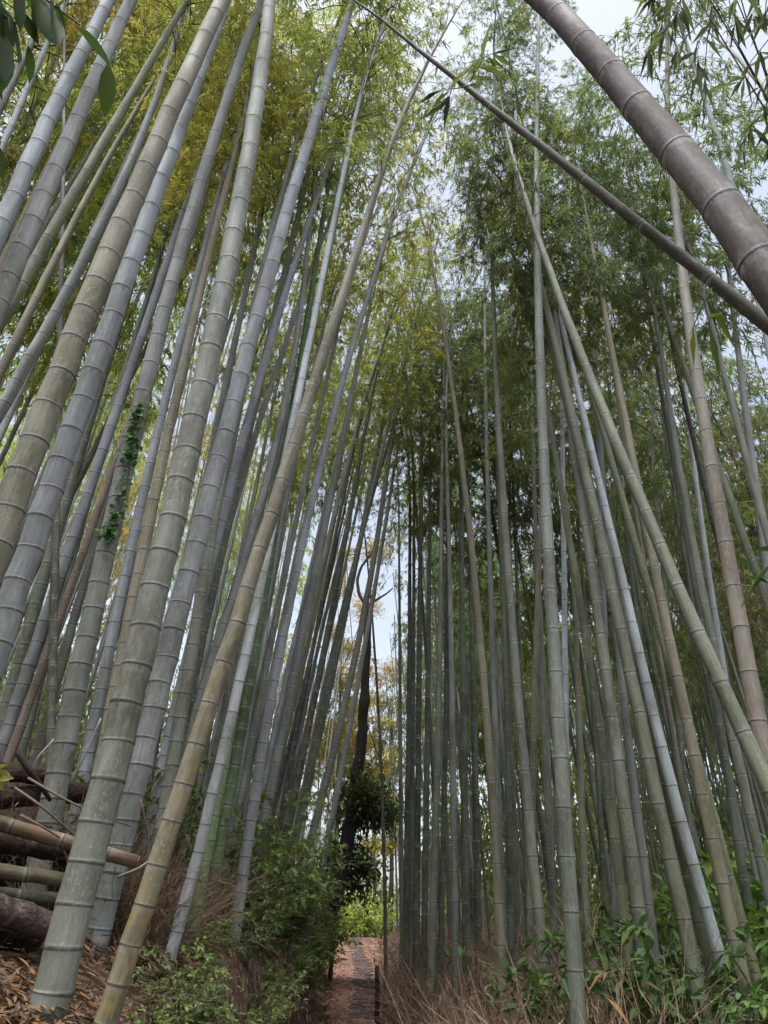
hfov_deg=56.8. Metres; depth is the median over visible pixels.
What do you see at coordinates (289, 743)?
bamboo
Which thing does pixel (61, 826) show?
dead brushwood
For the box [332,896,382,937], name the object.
shrub
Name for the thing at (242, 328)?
bamboo
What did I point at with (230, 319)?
bamboo
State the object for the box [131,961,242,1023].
shrub
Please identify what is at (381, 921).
shrub
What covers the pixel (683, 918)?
bamboo
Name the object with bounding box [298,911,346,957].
shrub
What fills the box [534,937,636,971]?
shrub
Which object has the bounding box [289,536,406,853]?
yellow tree
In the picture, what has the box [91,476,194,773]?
bamboo
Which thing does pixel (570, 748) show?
bamboo
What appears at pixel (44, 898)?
cut bamboo
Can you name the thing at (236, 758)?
bamboo
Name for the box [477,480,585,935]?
bamboo
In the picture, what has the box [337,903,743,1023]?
dry brush
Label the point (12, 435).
bamboo
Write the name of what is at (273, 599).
bamboo
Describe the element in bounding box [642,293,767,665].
bamboo
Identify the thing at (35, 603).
bamboo
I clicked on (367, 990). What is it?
stone paving
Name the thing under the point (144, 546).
bamboo
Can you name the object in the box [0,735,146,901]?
dead brushwood
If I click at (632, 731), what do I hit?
bamboo
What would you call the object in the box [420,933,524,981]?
dry brush
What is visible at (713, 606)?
bamboo
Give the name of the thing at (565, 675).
bamboo
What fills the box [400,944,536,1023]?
dry brush
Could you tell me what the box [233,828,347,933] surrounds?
shrub
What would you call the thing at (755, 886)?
shrub
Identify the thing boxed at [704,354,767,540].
bamboo
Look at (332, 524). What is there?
bamboo
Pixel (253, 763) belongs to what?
bamboo
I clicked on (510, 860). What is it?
bamboo
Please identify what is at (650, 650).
bamboo
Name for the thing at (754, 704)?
bamboo
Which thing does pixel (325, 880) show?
shrub
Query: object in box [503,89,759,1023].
bamboo
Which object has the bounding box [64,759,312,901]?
shrub
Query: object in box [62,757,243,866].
shrub
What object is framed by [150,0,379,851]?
bamboo
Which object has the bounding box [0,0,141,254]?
bamboo
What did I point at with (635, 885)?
bamboo
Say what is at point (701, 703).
bamboo
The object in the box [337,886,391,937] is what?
shrub
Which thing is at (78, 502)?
bamboo
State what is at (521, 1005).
dry brush
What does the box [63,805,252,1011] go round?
dead brushwood
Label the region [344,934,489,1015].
dry brush
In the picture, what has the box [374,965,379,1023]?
wooden post
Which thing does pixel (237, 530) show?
bamboo
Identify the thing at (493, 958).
dry brush
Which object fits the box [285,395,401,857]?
bamboo
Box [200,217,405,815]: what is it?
bamboo
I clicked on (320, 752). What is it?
bamboo
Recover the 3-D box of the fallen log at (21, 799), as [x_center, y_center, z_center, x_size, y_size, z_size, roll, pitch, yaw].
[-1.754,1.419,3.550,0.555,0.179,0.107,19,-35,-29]
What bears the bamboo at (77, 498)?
on the ground
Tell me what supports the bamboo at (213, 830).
on the ground
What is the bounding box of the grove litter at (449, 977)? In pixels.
[382,935,632,1016]
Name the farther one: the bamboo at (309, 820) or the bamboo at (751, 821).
the bamboo at (309, 820)
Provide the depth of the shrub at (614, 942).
6.66 m
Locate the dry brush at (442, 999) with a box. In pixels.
[370,959,588,1023]
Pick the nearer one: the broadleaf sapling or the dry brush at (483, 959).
the broadleaf sapling
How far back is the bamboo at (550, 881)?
8.50 m
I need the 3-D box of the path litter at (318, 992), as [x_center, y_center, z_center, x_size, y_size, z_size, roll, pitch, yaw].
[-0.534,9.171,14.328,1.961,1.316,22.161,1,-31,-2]
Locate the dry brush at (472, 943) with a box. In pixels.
[420,926,495,972]
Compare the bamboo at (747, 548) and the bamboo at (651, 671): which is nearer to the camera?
the bamboo at (747, 548)
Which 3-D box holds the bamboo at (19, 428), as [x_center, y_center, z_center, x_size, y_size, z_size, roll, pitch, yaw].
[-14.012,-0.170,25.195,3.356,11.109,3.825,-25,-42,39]
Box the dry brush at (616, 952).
[463,880,703,1023]
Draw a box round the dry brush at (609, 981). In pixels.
[486,929,743,1022]
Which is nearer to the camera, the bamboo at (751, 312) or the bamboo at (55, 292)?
the bamboo at (751, 312)
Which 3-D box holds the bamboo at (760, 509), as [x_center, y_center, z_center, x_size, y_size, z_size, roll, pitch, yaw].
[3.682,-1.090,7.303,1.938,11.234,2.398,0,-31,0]
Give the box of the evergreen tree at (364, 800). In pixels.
[314,760,404,981]
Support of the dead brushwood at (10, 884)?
on the ground
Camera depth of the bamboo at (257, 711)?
8.35 m
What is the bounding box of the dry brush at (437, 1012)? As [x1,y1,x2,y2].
[397,988,476,1023]
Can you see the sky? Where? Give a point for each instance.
(603, 17)
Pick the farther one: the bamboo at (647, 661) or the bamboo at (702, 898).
the bamboo at (647, 661)
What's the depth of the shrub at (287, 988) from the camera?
5.62 m
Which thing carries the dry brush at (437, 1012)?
on the ground
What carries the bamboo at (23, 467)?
on the ground
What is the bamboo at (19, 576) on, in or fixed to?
on the ground
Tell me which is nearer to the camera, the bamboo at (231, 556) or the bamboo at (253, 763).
the bamboo at (253, 763)
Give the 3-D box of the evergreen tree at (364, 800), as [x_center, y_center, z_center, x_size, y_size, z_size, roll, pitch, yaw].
[-0.623,6.760,13.418,1.598,3.747,2.630,19,-36,-29]
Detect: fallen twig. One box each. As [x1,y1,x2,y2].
[14,787,74,836]
[19,814,60,838]
[27,777,130,826]
[31,739,54,770]
[69,718,101,783]
[117,862,146,877]
[139,800,149,870]
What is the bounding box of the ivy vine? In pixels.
[95,401,151,544]
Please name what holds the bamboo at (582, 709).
on the ground
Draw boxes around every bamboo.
[0,0,115,255]
[0,0,137,329]
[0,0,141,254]
[0,0,167,152]
[0,0,180,270]
[0,0,185,226]
[0,0,230,585]
[0,0,231,681]
[0,0,244,384]
[0,0,252,423]
[0,0,253,443]
[0,0,260,729]
[0,0,261,334]
[0,0,315,760]
[0,1,300,484]
[0,3,67,339]
[0,7,207,367]
[0,11,205,467]
[0,27,248,588]
[0,98,182,421]
[0,120,151,466]
[0,142,209,467]
[0,159,121,389]
[0,267,152,703]
[0,310,70,487]
[0,350,139,683]
[0,408,62,482]
[0,417,126,682]
[0,815,139,867]
[0,863,63,886]
[0,887,57,906]
[2,24,286,762]
[3,0,122,289]
[3,17,222,815]
[7,0,186,208]
[8,387,46,453]
[15,4,297,818]
[20,0,328,907]
[28,4,193,259]
[29,0,275,1023]
[31,338,175,758]
[33,103,289,580]
[39,233,140,358]
[39,451,201,702]
[40,342,90,473]
[43,0,218,209]
[45,0,65,887]
[47,378,109,457]
[47,408,157,702]
[60,149,315,830]
[61,339,162,570]
[65,0,336,833]
[65,466,104,541]
[66,447,96,529]
[82,382,155,535]
[84,0,436,953]
[90,0,313,780]
[91,1,296,332]
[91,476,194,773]
[93,0,500,1023]
[108,479,147,589]
[115,133,210,351]
[115,211,253,650]
[116,460,161,650]
[128,437,164,543]
[134,30,335,849]
[138,0,426,859]
[139,222,334,720]
[142,435,207,707]
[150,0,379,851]
[152,343,229,509]
[161,0,446,974]
[166,0,425,890]
[167,350,246,586]
[172,542,196,596]
[176,464,285,665]
[182,0,436,942]
[185,502,248,649]
[187,17,393,740]
[188,398,281,817]
[192,199,347,809]
[199,240,365,805]
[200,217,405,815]
[200,293,282,467]
[204,10,415,929]
[208,4,358,494]
[208,574,230,644]
[213,137,393,917]
[214,193,359,763]
[215,519,241,612]
[222,483,264,591]
[222,513,242,602]
[223,175,396,795]
[224,454,259,573]
[229,40,482,942]
[230,67,420,532]
[230,131,439,852]
[231,323,362,752]
[240,477,320,839]
[245,382,327,540]
[246,97,467,906]
[248,384,343,734]
[248,548,332,803]
[250,400,332,772]
[250,412,340,779]
[252,323,403,853]
[253,333,332,504]
[260,350,362,819]
[264,352,372,772]
[264,380,323,633]
[267,375,388,835]
[267,418,327,638]
[268,340,379,837]
[268,572,280,659]
[271,338,396,811]
[271,620,324,785]
[272,231,456,806]
[273,298,421,847]
[280,235,441,857]
[281,187,471,929]
[281,310,417,835]
[283,372,359,546]
[284,200,470,931]
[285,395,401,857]
[287,422,317,547]
[289,407,401,799]
[290,237,447,843]
[294,286,465,822]
[301,711,344,861]
[302,325,446,955]
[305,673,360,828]
[306,404,362,660]
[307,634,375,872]
[311,725,358,841]
[311,731,342,845]
[313,693,335,839]
[334,445,389,998]
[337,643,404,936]
[346,692,395,937]
[353,0,767,379]
[361,494,487,831]
[364,0,767,316]
[365,401,433,999]
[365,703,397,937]
[366,341,457,1011]
[370,320,452,1017]
[371,239,463,1023]
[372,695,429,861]
[376,246,598,936]
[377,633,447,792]
[382,139,508,1023]
[384,308,483,1022]
[385,284,493,1022]
[386,395,532,887]
[386,458,501,869]
[388,238,501,1017]
[394,591,467,814]
[396,216,536,1008]
[397,533,502,850]
[400,438,482,935]
[401,584,469,758]
[404,266,530,1007]
[405,351,481,1005]
[421,734,479,845]
[421,744,431,916]
[424,532,546,774]
[431,16,767,805]
[431,99,765,1001]
[431,262,554,1012]
[431,583,472,817]
[433,375,539,973]
[435,556,548,831]
[435,616,520,887]
[436,319,628,950]
[441,133,636,1015]
[442,307,599,943]
[442,535,531,833]
[444,72,553,1017]
[447,0,713,1023]
[455,168,512,1023]
[455,549,542,774]
[457,0,655,1014]
[458,298,558,953]
[460,70,744,1023]
[465,510,514,810]
[465,529,548,937]
[468,74,725,1009]
[473,252,616,1014]
[475,211,626,974]
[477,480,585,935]
[478,641,551,813]
[493,355,576,929]
[499,573,552,801]
[501,0,587,1023]
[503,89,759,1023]
[505,108,566,973]
[508,275,634,937]
[512,545,558,865]
[515,663,541,886]
[521,564,635,756]
[528,385,695,720]
[528,567,612,894]
[533,56,602,980]
[533,240,767,788]
[537,629,619,828]
[537,656,592,800]
[548,77,767,615]
[550,154,662,980]
[550,601,620,830]
[554,117,624,979]
[555,341,724,886]
[558,271,672,934]
[558,539,697,740]
[565,177,767,893]
[566,0,767,814]
[568,444,683,890]
[572,170,695,850]
[576,123,767,913]
[580,112,767,545]
[580,518,688,733]
[582,143,760,961]
[583,256,767,652]
[584,534,700,743]
[584,612,640,781]
[596,274,722,836]
[605,402,767,837]
[611,215,767,720]
[611,615,684,760]
[612,520,763,811]
[616,699,646,803]
[628,591,721,829]
[629,506,733,849]
[633,0,767,171]
[634,0,767,359]
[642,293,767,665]
[642,456,767,691]
[649,111,767,933]
[659,563,734,839]
[660,53,767,600]
[661,419,767,724]
[662,490,767,706]
[664,482,767,703]
[681,372,767,674]
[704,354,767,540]
[725,430,764,569]
[725,460,767,676]
[726,432,767,707]
[729,526,766,721]
[733,289,767,516]
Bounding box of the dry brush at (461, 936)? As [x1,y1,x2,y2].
[392,916,494,976]
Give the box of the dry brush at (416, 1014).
[359,987,476,1023]
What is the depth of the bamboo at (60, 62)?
13.12 m
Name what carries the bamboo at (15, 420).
on the ground
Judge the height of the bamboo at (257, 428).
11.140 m
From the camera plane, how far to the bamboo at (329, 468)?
13.20 m
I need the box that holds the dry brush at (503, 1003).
[343,906,631,1023]
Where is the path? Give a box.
[325,937,381,1023]
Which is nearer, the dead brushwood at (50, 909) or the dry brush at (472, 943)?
the dead brushwood at (50, 909)
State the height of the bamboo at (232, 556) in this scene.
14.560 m
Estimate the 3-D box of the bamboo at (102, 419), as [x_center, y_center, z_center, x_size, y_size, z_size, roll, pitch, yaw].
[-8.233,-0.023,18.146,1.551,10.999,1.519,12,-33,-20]
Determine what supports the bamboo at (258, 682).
on the ground
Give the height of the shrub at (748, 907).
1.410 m
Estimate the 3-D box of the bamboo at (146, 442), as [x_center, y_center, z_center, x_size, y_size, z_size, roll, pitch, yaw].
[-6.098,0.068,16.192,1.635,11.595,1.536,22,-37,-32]
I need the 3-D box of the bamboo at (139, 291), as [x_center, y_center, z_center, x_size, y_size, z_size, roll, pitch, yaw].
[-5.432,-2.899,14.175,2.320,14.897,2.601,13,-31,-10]
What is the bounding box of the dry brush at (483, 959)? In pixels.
[406,882,563,1005]
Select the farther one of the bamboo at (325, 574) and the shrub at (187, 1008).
the bamboo at (325, 574)
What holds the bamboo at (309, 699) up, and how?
on the ground
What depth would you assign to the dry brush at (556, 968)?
5.96 m
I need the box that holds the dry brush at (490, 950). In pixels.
[440,908,597,1011]
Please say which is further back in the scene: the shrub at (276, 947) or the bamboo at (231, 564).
the bamboo at (231, 564)
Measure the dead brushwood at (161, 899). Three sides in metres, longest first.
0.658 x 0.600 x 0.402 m
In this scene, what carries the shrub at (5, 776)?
on the ground
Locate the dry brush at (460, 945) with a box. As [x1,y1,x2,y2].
[443,932,491,979]
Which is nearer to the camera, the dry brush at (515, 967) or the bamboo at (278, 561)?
the dry brush at (515, 967)
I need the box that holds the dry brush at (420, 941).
[360,908,494,965]
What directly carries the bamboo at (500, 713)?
on the ground
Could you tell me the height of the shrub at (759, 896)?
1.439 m
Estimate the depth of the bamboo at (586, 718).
28.25 m
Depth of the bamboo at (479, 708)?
23.20 m
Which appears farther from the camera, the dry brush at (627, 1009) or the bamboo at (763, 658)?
the bamboo at (763, 658)
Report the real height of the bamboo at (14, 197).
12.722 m
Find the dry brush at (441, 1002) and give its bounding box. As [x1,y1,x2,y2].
[330,926,528,1023]
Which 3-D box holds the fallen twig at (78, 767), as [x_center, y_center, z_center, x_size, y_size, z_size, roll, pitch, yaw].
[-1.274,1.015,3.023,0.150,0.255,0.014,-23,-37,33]
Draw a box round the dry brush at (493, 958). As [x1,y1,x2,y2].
[468,927,583,1016]
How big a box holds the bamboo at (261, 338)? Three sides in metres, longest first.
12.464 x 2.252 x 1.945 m
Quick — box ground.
[0,727,692,1023]
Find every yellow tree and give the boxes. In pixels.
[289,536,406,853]
[341,764,391,937]
[349,677,423,933]
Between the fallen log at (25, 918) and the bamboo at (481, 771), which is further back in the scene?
the bamboo at (481, 771)
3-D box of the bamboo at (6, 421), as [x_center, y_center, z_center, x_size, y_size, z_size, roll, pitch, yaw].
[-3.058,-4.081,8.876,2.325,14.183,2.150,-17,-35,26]
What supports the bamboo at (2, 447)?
on the ground
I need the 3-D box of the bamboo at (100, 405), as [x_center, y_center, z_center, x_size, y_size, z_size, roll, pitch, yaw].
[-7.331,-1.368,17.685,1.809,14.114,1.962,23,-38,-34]
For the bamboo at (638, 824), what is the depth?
6.95 m
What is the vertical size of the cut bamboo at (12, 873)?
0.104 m
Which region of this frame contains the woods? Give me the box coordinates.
[0,521,767,946]
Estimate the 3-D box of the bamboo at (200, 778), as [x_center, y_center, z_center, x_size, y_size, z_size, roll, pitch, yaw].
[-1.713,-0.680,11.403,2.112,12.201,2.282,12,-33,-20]
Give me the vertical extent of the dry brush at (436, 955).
1.226 m
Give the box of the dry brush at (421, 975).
[321,876,525,1023]
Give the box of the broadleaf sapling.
[0,0,115,180]
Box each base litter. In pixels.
[0,957,96,1023]
[3,991,119,1023]
[84,923,154,970]
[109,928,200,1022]
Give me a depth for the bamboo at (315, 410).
14.70 m
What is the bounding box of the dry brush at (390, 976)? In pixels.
[355,940,420,987]
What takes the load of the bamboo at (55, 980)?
on the ground
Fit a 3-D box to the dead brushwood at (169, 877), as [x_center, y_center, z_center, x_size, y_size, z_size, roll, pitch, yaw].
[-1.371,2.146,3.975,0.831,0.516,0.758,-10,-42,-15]
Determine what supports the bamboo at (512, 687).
on the ground
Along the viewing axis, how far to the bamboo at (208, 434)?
19.22 m
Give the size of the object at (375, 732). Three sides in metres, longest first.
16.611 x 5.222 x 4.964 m
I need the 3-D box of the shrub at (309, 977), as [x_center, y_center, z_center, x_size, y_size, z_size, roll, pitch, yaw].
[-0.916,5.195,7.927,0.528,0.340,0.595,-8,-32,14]
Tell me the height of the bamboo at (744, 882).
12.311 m
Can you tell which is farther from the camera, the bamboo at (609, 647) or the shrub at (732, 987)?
the bamboo at (609, 647)
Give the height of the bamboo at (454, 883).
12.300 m
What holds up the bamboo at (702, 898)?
on the ground
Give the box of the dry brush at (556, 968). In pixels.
[485,931,659,1022]
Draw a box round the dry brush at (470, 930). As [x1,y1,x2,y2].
[420,916,494,951]
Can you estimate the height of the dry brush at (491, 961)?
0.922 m
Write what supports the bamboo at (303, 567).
on the ground
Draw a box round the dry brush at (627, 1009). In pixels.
[516,905,758,1023]
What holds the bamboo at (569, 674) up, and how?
on the ground
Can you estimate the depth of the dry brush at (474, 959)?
10.05 m
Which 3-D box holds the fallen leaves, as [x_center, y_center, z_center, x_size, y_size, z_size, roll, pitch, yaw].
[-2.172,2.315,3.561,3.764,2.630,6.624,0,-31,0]
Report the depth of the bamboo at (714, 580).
23.11 m
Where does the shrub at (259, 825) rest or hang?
on the ground
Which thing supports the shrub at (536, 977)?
on the ground
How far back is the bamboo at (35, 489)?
8.60 m
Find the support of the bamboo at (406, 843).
on the ground
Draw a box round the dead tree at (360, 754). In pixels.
[310,497,392,972]
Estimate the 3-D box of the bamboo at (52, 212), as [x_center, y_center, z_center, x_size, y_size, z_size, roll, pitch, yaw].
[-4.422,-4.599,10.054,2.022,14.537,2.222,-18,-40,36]
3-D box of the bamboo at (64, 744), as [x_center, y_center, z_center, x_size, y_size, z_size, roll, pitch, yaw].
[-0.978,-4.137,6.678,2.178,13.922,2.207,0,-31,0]
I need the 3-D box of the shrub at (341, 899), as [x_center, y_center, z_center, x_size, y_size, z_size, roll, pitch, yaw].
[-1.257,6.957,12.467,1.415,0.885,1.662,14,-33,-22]
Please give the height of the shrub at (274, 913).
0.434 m
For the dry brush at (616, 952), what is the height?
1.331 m
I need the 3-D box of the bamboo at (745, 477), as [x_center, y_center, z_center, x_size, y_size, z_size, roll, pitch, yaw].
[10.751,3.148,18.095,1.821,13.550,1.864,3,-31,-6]
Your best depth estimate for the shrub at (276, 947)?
5.39 m
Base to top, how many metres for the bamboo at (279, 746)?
12.386 m
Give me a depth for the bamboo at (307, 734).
10.31 m
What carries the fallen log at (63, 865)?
on the ground
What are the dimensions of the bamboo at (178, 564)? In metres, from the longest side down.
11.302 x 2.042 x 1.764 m
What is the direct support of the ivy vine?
attached to the bamboo at (64, 744)
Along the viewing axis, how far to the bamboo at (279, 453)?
9.86 m
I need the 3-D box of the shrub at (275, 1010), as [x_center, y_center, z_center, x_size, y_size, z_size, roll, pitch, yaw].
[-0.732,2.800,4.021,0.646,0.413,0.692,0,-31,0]
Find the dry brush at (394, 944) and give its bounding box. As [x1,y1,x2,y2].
[348,921,446,965]
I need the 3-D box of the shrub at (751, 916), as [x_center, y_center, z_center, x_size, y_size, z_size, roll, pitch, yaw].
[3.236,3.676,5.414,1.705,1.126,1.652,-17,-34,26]
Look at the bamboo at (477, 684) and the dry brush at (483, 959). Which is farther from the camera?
the bamboo at (477, 684)
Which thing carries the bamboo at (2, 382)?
on the ground
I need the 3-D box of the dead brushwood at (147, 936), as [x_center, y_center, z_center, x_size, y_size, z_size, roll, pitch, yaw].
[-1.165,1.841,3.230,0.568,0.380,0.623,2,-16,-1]
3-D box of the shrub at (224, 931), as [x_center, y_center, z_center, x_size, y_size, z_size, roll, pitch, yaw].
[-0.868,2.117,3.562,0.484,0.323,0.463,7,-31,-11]
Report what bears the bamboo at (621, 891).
on the ground
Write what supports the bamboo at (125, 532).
on the ground
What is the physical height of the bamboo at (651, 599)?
11.822 m
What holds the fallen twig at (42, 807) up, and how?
on the ground
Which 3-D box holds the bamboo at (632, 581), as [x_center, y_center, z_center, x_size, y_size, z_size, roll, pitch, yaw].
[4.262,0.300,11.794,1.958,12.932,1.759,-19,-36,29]
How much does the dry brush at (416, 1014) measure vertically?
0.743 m
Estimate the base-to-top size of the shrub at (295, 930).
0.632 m
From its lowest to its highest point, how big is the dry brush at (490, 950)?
1.139 m
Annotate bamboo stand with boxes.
[0,281,348,864]
[384,358,767,972]
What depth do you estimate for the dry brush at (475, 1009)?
4.86 m
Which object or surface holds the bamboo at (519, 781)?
on the ground
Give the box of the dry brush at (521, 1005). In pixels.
[436,951,728,1023]
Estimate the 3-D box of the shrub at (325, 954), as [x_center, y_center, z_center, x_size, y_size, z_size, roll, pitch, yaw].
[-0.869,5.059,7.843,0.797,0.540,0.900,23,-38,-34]
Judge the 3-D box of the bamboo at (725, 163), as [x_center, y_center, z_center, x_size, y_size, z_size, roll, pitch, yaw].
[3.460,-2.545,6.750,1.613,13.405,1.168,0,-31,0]
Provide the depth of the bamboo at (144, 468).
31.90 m
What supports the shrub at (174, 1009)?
on the ground
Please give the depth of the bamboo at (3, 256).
9.73 m
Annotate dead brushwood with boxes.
[0,717,145,863]
[0,723,155,907]
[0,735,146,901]
[0,782,69,820]
[1,778,163,944]
[2,801,169,910]
[9,745,276,966]
[35,842,229,955]
[62,769,244,938]
[63,779,184,893]
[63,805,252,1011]
[63,819,258,973]
[96,884,187,963]
[116,869,182,942]
[124,831,211,921]
[127,831,211,906]
[134,791,292,942]
[145,813,301,979]
[146,832,259,957]
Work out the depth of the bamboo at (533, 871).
6.76 m
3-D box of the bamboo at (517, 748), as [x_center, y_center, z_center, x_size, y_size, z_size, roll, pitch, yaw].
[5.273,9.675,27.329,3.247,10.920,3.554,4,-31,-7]
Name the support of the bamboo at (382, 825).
on the ground
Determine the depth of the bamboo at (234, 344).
7.93 m
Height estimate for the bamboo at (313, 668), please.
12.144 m
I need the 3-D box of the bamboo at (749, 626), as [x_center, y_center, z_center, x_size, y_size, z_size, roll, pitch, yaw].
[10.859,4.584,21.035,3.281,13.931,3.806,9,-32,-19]
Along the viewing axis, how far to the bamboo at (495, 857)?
7.37 m
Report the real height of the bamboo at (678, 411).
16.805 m
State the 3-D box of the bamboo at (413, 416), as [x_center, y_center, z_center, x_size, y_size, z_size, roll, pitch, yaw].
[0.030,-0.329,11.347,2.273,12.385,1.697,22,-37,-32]
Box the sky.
[0,0,767,934]
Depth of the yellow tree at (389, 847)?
35.79 m
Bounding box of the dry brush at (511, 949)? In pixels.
[453,859,635,1000]
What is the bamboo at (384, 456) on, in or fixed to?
on the ground
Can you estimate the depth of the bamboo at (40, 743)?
6.88 m
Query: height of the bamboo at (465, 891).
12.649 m
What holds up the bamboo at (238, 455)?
on the ground
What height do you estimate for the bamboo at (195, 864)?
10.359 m
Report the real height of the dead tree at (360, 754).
10.007 m
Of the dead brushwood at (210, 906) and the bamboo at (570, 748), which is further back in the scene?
the bamboo at (570, 748)
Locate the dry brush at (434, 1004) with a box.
[372,961,491,1023]
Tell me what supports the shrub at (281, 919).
on the ground
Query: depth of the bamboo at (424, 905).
10.23 m
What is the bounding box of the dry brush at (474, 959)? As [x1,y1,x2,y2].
[444,923,495,980]
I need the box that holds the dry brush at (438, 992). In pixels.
[367,931,517,1023]
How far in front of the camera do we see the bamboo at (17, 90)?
14.87 m
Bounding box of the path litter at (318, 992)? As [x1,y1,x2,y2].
[259,936,407,1023]
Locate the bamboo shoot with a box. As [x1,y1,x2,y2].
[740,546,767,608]
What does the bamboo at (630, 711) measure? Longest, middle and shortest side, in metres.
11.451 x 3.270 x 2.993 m
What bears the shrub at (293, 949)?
on the ground
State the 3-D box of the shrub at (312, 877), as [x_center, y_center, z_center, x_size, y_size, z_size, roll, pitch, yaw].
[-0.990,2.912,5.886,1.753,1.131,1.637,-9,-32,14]
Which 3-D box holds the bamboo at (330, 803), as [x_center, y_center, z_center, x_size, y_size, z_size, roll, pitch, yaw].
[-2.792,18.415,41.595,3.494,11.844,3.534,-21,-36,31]
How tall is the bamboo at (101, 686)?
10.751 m
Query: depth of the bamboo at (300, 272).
8.99 m
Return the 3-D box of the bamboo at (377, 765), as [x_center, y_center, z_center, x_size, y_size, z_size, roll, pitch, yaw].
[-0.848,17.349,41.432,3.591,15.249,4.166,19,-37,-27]
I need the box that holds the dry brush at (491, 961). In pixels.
[459,935,525,1003]
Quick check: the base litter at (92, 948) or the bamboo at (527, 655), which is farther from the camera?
the bamboo at (527, 655)
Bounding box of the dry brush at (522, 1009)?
[472,957,626,1023]
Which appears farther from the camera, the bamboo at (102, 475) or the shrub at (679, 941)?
the bamboo at (102, 475)
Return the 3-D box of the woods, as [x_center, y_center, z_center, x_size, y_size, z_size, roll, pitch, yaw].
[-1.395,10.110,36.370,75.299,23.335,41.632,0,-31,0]
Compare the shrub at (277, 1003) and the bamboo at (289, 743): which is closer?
the shrub at (277, 1003)
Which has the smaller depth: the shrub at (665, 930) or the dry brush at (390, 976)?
the shrub at (665, 930)
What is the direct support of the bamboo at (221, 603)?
on the ground
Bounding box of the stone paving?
[348,937,380,1020]
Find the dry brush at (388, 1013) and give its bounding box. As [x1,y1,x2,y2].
[333,945,451,1023]
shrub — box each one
[0,764,13,790]
[60,786,320,906]
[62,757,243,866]
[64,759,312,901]
[119,996,192,1023]
[127,992,266,1023]
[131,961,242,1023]
[136,936,231,1009]
[136,981,226,1023]
[150,983,253,1023]
[170,826,282,871]
[174,820,278,885]
[174,900,257,967]
[179,786,379,940]
[184,810,292,871]
[217,878,308,943]
[220,914,282,963]
[222,871,289,930]
[229,885,308,942]
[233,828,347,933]
[233,852,299,895]
[235,963,310,1023]
[236,817,362,935]
[247,923,295,960]
[253,993,291,1023]
[254,969,304,1022]
[258,954,317,994]
[266,861,346,943]
[266,889,332,951]
[267,842,355,881]
[279,967,305,1007]
[286,922,351,984]
[291,894,341,955]
[292,918,332,956]
[293,908,362,979]
[293,946,350,998]
[294,936,325,965]
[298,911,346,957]
[301,961,322,995]
[306,879,366,924]
[309,860,361,894]
[331,898,363,930]
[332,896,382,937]
[336,892,381,937]
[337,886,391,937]
[341,894,398,937]
[351,902,398,937]
[442,928,679,1023]
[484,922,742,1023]
[515,966,720,1023]
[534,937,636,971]
[554,901,726,1005]
[555,954,619,1003]
[581,923,696,1012]
[585,913,767,1023]
[596,891,687,932]
[636,921,764,975]
[652,833,767,931]
[653,848,767,945]
[656,955,767,1023]
[657,924,767,1015]
[659,877,763,941]
[661,848,767,960]
[661,911,767,983]
[695,991,767,1023]
[706,906,767,1023]
[709,895,767,952]
[751,933,767,965]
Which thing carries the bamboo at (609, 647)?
on the ground
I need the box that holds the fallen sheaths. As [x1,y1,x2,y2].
[0,908,250,1023]
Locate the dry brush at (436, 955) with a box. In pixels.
[375,902,491,992]
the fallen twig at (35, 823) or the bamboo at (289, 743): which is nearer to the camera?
the fallen twig at (35, 823)
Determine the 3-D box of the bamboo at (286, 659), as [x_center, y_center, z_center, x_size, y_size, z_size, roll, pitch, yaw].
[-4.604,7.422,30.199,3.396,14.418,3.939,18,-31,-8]
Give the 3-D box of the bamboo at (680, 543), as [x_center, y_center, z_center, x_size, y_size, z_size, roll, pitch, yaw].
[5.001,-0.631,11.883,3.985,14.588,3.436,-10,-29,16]
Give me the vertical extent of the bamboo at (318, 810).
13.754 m
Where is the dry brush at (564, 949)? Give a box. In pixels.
[470,883,727,1023]
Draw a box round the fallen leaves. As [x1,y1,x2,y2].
[0,908,292,1023]
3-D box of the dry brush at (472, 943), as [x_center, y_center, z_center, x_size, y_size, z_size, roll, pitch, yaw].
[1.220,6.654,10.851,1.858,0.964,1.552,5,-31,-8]
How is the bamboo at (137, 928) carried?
on the ground
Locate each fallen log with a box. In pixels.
[0,761,46,784]
[0,782,89,809]
[0,832,62,861]
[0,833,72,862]
[0,858,67,886]
[0,893,52,941]
[0,928,42,952]
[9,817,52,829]
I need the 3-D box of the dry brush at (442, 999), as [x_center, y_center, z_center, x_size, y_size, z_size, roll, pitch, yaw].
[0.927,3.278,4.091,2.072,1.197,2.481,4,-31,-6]
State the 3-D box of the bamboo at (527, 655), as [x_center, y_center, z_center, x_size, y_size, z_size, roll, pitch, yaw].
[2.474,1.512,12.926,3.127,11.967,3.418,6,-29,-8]
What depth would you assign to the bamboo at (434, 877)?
9.97 m
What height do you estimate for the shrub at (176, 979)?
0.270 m
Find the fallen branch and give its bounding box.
[15,750,51,801]
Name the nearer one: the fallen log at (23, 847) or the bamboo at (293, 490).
the fallen log at (23, 847)
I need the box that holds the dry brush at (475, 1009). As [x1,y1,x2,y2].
[379,958,593,1023]
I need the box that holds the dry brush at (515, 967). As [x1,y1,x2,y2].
[444,897,635,1023]
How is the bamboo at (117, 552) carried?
on the ground

